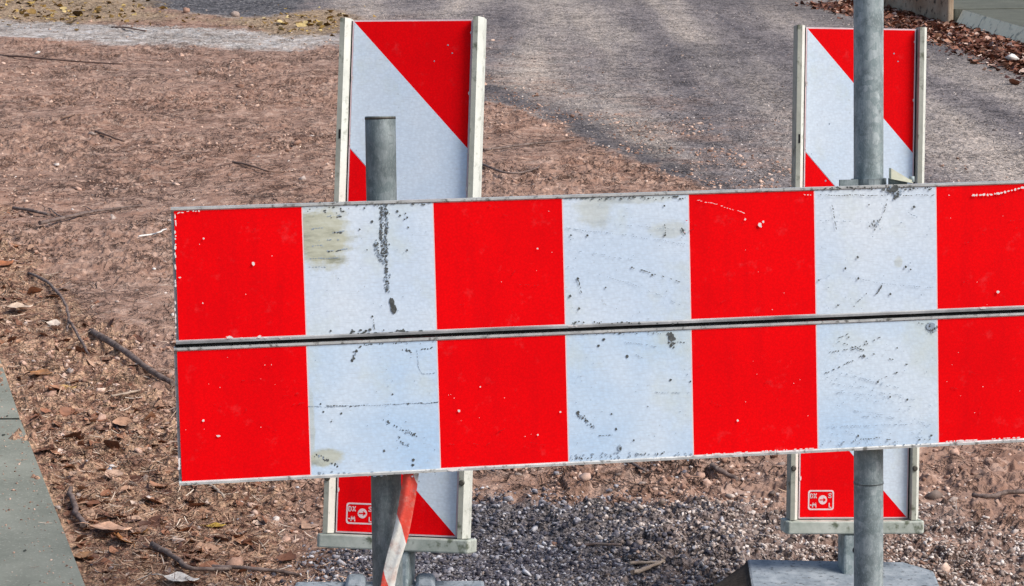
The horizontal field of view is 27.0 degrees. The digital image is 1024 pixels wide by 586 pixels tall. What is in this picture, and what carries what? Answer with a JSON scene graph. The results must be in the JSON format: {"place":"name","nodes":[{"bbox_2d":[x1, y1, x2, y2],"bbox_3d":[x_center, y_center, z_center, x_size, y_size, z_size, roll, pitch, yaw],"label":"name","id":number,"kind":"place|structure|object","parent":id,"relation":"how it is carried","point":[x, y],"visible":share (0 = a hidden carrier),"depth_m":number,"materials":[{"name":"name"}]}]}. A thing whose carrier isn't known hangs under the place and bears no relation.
{"place":"outdoors","nodes":[
{"label":"outdoors","id":0,"kind":"place"},
{"bbox_2d":[0,18,339,50],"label":"path","id":1,"kind":"structure","parent":0,"point":[210,37],"depth_m":15.69,"materials":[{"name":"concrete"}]},
{"bbox_2d":[111,26,146,31],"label":"twig","id":2,"kind":"object","parent":1,"relation":"on","point":[127,27],"visible":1,"depth_m":16.10,"materials":[{"name":"wood"}]},
{"bbox_2d":[0,0,375,38],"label":"leaf litter","id":3,"kind":"object","parent":1,"relation":"on","point":[98,9],"visible":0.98,"depth_m":17.21,"materials":[{"name":"brown plant"}]},
{"bbox_2d":[56,410,883,585],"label":"gravel","id":4,"kind":"structure","parent":0,"point":[445,568],"depth_m":4.74,"materials":[{"name":"grey gravel"}]},
{"bbox_2d":[0,0,1023,585],"bbox_3d":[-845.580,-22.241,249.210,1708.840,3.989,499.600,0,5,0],"label":"ground","id":5,"kind":"structure","parent":0,"point":[28,120],"depth_m":8.04,"materials":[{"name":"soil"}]},
{"bbox_2d":[0,260,13,264],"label":"fallen leaf","id":6,"kind":"object","parent":5,"relation":"on","point":[5,262],"visible":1,"depth_m":7.68,"materials":[{"name":"brown plant"}]},
{"bbox_2d":[0,361,19,419],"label":"concrete slab","id":7,"kind":"structure","parent":5,"relation":"on","point":[7,403],"depth_m":5.83,"materials":[{"name":"grey concrete"}]},
{"bbox_2d":[2,302,32,308],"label":"fallen leaf","id":8,"kind":"object","parent":5,"relation":"on","point":[18,305],"visible":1,"depth_m":6.95,"materials":[{"name":"beige plant"}]},
{"bbox_2d":[12,206,49,215],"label":"twig","id":9,"kind":"object","parent":5,"relation":"on","point":[30,210],"visible":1,"depth_m":8.82,"materials":[{"name":"brown wood"}]},
{"bbox_2d":[25,369,51,374],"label":"fallen leaf","id":10,"kind":"object","parent":5,"relation":"on","point":[42,371],"visible":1,"depth_m":6.17,"materials":[{"name":"brown plant"}]},
{"bbox_2d":[0,420,84,585],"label":"concrete slab","id":11,"kind":"structure","parent":5,"relation":"on","point":[23,562],"depth_m":4.81,"materials":[{"name":"grey concrete"}]},
{"bbox_2d":[0,372,74,585],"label":"slab grit","id":12,"kind":"object","parent":11,"relation":"on","point":[30,502],"visible":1,"depth_m":4.94,"materials":[{"name":"stone"}]},
{"bbox_2d":[44,319,59,324],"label":"fallen leaf","id":13,"kind":"object","parent":5,"relation":"on","point":[54,322],"visible":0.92,"depth_m":6.79,"materials":[{"name":"beige plant"}]},
{"bbox_2d":[27,272,89,354],"bbox_3d":[-1.431,0.053,6.940,0.130,0.150,1.330,-2,5,-19],"label":"twig","id":14,"kind":"object","parent":5,"relation":"on","point":[57,292],"visible":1,"depth_m":6.91,"materials":[{"name":"brown wood"}]},
{"bbox_2d":[0,54,122,64],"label":"twig","id":15,"kind":"object","parent":5,"relation":"on","point":[22,56],"visible":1,"depth_m":14.00,"materials":[{"name":"brown wood"}]},
{"bbox_2d":[60,113,80,118],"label":"twig","id":16,"kind":"object","parent":5,"relation":"on","point":[67,116],"visible":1,"depth_m":11.30,"materials":[{"name":"wood"}]},
{"bbox_2d":[67,486,86,527],"bbox_3d":[-1.029,0.503,5.017,0.026,0.051,0.273,-2,5,-19],"label":"twig","id":17,"kind":"object","parent":5,"relation":"on","point":[75,507],"visible":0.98,"depth_m":4.98,"materials":[{"name":"brown wood"}]},
{"bbox_2d":[74,549,94,557],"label":"fallen leaf","id":18,"kind":"object","parent":5,"relation":"on","point":[81,554],"visible":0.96,"depth_m":4.72,"materials":[{"name":"brown plant"}]},
{"bbox_2d":[38,205,142,224],"bbox_3d":[-1.748,-0.320,8.696,0.392,0.055,0.589,0,5,0],"label":"twig","id":19,"kind":"object","parent":5,"relation":"on","point":[43,222],"visible":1,"depth_m":8.68,"materials":[{"name":"brown wood"}]},
{"bbox_2d":[75,521,131,530],"bbox_3d":[-0.933,0.533,4.873,0.129,0.014,0.086,5,6,-18],"label":"fallen leaf","id":20,"kind":"object","parent":5,"relation":"on","point":[109,525],"visible":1,"depth_m":4.89,"materials":[{"name":"beige plant"}]},
{"bbox_2d":[94,130,124,141],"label":"twig","id":21,"kind":"object","parent":5,"relation":"on","point":[103,133],"visible":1,"depth_m":10.72,"materials":[{"name":"brown wood"}]},
{"bbox_2d":[114,533,134,546],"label":"fallen leaf","id":22,"kind":"object","parent":5,"relation":"on","point":[119,536],"visible":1,"depth_m":4.81,"materials":[{"name":"brown plant"}]},
{"bbox_2d":[111,389,139,397],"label":"twig","id":23,"kind":"object","parent":5,"relation":"on","point":[124,393],"visible":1,"depth_m":5.92,"materials":[{"name":"brown wood"}]},
{"bbox_2d":[88,328,174,385],"bbox_3d":[-1.139,0.186,6.325,0.033,0.103,0.697,-3,6,-30],"label":"stick","id":24,"kind":"object","parent":5,"relation":"on","point":[109,341],"visible":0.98,"depth_m":6.27,"materials":[{"name":"brown wood"}]},
{"bbox_2d":[138,228,166,236],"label":"twig","id":25,"kind":"object","parent":5,"relation":"on","point":[152,233],"visible":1,"depth_m":8.21,"materials":[{"name":"beige wood"}]},
{"bbox_2d":[151,572,198,581],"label":"fallen leaf","id":26,"kind":"object","parent":5,"relation":"on","point":[180,576],"visible":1,"depth_m":4.58,"materials":[{"name":"white plant"}]},
{"bbox_2d":[149,541,231,570],"bbox_3d":[-0.724,0.581,4.679,0.230,0.039,0.071,3,6,33],"label":"stick","id":27,"kind":"object","parent":5,"relation":"on","point":[165,551],"visible":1,"depth_m":4.65,"materials":[{"name":"brown wood"}]},
{"bbox_2d":[200,522,225,526],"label":"fallen leaf","id":28,"kind":"object","parent":5,"relation":"on","point":[216,524],"visible":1,"depth_m":4.94,"materials":[{"name":"yellow plant"}]},
{"bbox_2d":[207,484,225,497],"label":"twig","id":29,"kind":"object","parent":5,"relation":"on","point":[219,491],"visible":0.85,"depth_m":5.10,"materials":[{"name":"brown wood"}]},
{"bbox_2d":[212,564,299,575],"bbox_3d":[-0.560,0.602,4.639,0.207,0.017,0.017,1,5,15],"label":"twig","id":30,"kind":"object","parent":5,"relation":"on","point":[262,569],"visible":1,"depth_m":4.63,"materials":[{"name":"brown wood"}]},
{"bbox_2d":[232,161,287,172],"bbox_3d":[-1.157,-0.582,9.826,0.127,0.043,0.477,-3,6,-28],"label":"twig","id":31,"kind":"object","parent":5,"relation":"on","point":[250,165],"visible":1,"depth_m":9.71,"materials":[{"name":"brown wood"}]},
{"bbox_2d":[0,207,747,585],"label":"leaf litter","id":32,"kind":"object","parent":5,"relation":"on","point":[156,523],"visible":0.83,"depth_m":5.10,"materials":[{"name":"brown plant"}]},
{"bbox_2d":[295,573,483,585],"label":"beacon footing","id":33,"kind":"object","parent":5,"relation":"on","point":[425,579],"visible":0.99,"depth_m":4.10,"materials":[{"name":"concrete"}]},
{"bbox_2d":[317,16,486,585],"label":"guide beacon","id":34,"kind":"object","parent":33,"relation":"on","point":[422,82],"visible":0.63,"depth_m":4.14,"materials":[{"name":"white plastic"}]},
{"bbox_2d":[8,56,959,567],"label":"stones","id":35,"kind":"object","parent":5,"relation":"on","point":[934,494],"visible":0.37,"depth_m":5.24,"materials":[{"name":"grey stone"}]},
{"bbox_2d":[482,163,539,173],"bbox_3d":[-0.036,-0.564,9.662,0.291,0.044,0.260,1,5,13],"label":"twig","id":36,"kind":"object","parent":5,"relation":"on","point":[498,170],"visible":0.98,"depth_m":9.58,"materials":[{"name":"brown wood"}]},
{"bbox_2d":[0,18,1023,585],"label":"dead leaves","id":37,"kind":"object","parent":5,"relation":"on","point":[580,476],"visible":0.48,"depth_m":5.64,"materials":[{"name":"brown plant"}]},
{"bbox_2d":[483,139,573,150],"bbox_3d":[0.067,-0.725,10.451,0.624,0.052,0.074,-5,7,-44],"label":"root","id":38,"kind":"object","parent":5,"relation":"on","point":[506,147],"visible":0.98,"depth_m":10.46,"materials":[{"name":"plant"}]},
{"bbox_2d":[171,0,1023,585],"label":"road barrier","id":39,"kind":"object","parent":5,"relation":"on","point":[383,336],"visible":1,"depth_m":3.32,"materials":[{"name":"metal"}]},
{"bbox_2d":[381,473,418,585],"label":"barrier tape","id":40,"kind":"object","parent":39,"relation":"hanging from","point":[402,523],"visible":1,"depth_m":3.30,"materials":[{"name":"red plastic"}]},
{"bbox_2d":[575,542,621,546],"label":"twig","id":41,"kind":"object","parent":5,"relation":"on","point":[599,544],"visible":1,"depth_m":4.76,"materials":[{"name":"brown wood"}]},
{"bbox_2d":[628,462,647,471],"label":"twig","id":42,"kind":"object","parent":5,"relation":"on","point":[637,466],"visible":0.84,"depth_m":5.31,"materials":[{"name":"brown wood"}]},
{"bbox_2d":[628,547,665,574],"bbox_3d":[0.297,0.588,4.670,0.063,0.031,0.151,2,6,26],"label":"twig","id":43,"kind":"object","parent":5,"relation":"on","point":[643,569],"visible":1,"depth_m":4.65,"materials":[{"name":"brown wood"}]},
{"bbox_2d":[709,463,738,480],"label":"twig","id":44,"kind":"object","parent":5,"relation":"on","point":[716,468],"visible":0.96,"depth_m":5.31,"materials":[{"name":"wood"}]},
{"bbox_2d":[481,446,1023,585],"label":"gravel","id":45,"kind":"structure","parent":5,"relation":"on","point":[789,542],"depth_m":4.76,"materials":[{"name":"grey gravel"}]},
{"bbox_2d":[713,558,938,585],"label":"beacon footing","id":46,"kind":"object","parent":5,"relation":"on","point":[783,573],"visible":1,"depth_m":4.36,"materials":[{"name":"concrete"}]},
{"bbox_2d":[780,25,926,573],"bbox_3d":[0.702,0.020,4.357,0.288,1.123,0.060,0,2,-5],"label":"guide beacon","id":47,"kind":"object","parent":46,"relation":"on","point":[820,493],"visible":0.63,"depth_m":4.34,"materials":[{"name":"white plastic"}]},
{"bbox_2d":[971,489,1023,498],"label":"twig","id":48,"kind":"object","parent":5,"relation":"on","point":[999,493],"visible":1,"depth_m":5.11,"materials":[{"name":"brown wood"}]},
{"bbox_2d":[113,0,1023,189],"bbox_3d":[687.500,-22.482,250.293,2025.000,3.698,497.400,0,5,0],"label":"road","id":49,"kind":"structure","parent":0,"point":[613,27],"depth_m":13.28,"materials":[{"name":"grey asphalt"}]},
{"bbox_2d":[183,7,189,12],"bbox_3d":[-2.661,-2.309,17.434,0.064,0.053,0.049,0,5,0],"label":"pebble","id":50,"kind":"object","parent":49,"relation":"on","point":[186,10],"visible":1,"depth_m":17.42,"materials":[{"name":"stone"}]},
{"bbox_2d":[229,11,239,16],"bbox_3d":[-2.230,-2.237,17.152,0.082,0.066,0.077,-4,7,-42],"label":"pebble","id":51,"kind":"object","parent":49,"relation":"on","point":[234,14],"visible":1,"depth_m":17.13,"materials":[{"name":"brown stone"}]},
{"bbox_2d":[166,8,1023,188],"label":"road grit","id":52,"kind":"object","parent":49,"relation":"on","point":[724,102],"visible":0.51,"depth_m":12.08,"materials":[{"name":"brown stone"}]},
{"bbox_2d":[323,39,1007,189],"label":"soil crumbs","id":53,"kind":"object","parent":49,"relation":"on","point":[678,152],"visible":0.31,"depth_m":10.44,"materials":[{"name":"brown soil"}]},
{"bbox_2d":[791,0,1023,84],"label":"leaf litter","id":54,"kind":"object","parent":49,"relation":"on","point":[936,35],"visible":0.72,"depth_m":15.48,"materials":[{"name":"brown plant"}]},
{"bbox_2d":[1005,54,1018,59],"bbox_3d":[3.306,-1.552,14.101,0.090,0.063,0.076,0,5,0],"label":"pebble","id":55,"kind":"object","parent":54,"relation":"on","point":[1012,57],"visible":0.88,"depth_m":14.08,"materials":[{"name":"white stone"}]},
{"bbox_2d":[884,0,953,21],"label":"kerb block","id":56,"kind":"structure","parent":49,"relation":"on","point":[942,10],"depth_m":17.07,"materials":[{"name":"concrete"}]},
{"bbox_2d":[957,9,1023,42],"bbox_3d":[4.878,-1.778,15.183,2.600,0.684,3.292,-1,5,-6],"label":"kerb block","id":57,"kind":"structure","parent":49,"relation":"on","point":[1007,23],"depth_m":16.04,"materials":[{"name":"concrete"}]},
{"bbox_2d":[953,0,1023,21],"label":"pavement","id":58,"kind":"structure","parent":0,"point":[960,6],"depth_m":17.00,"materials":[{"name":"concrete"}]}
]}

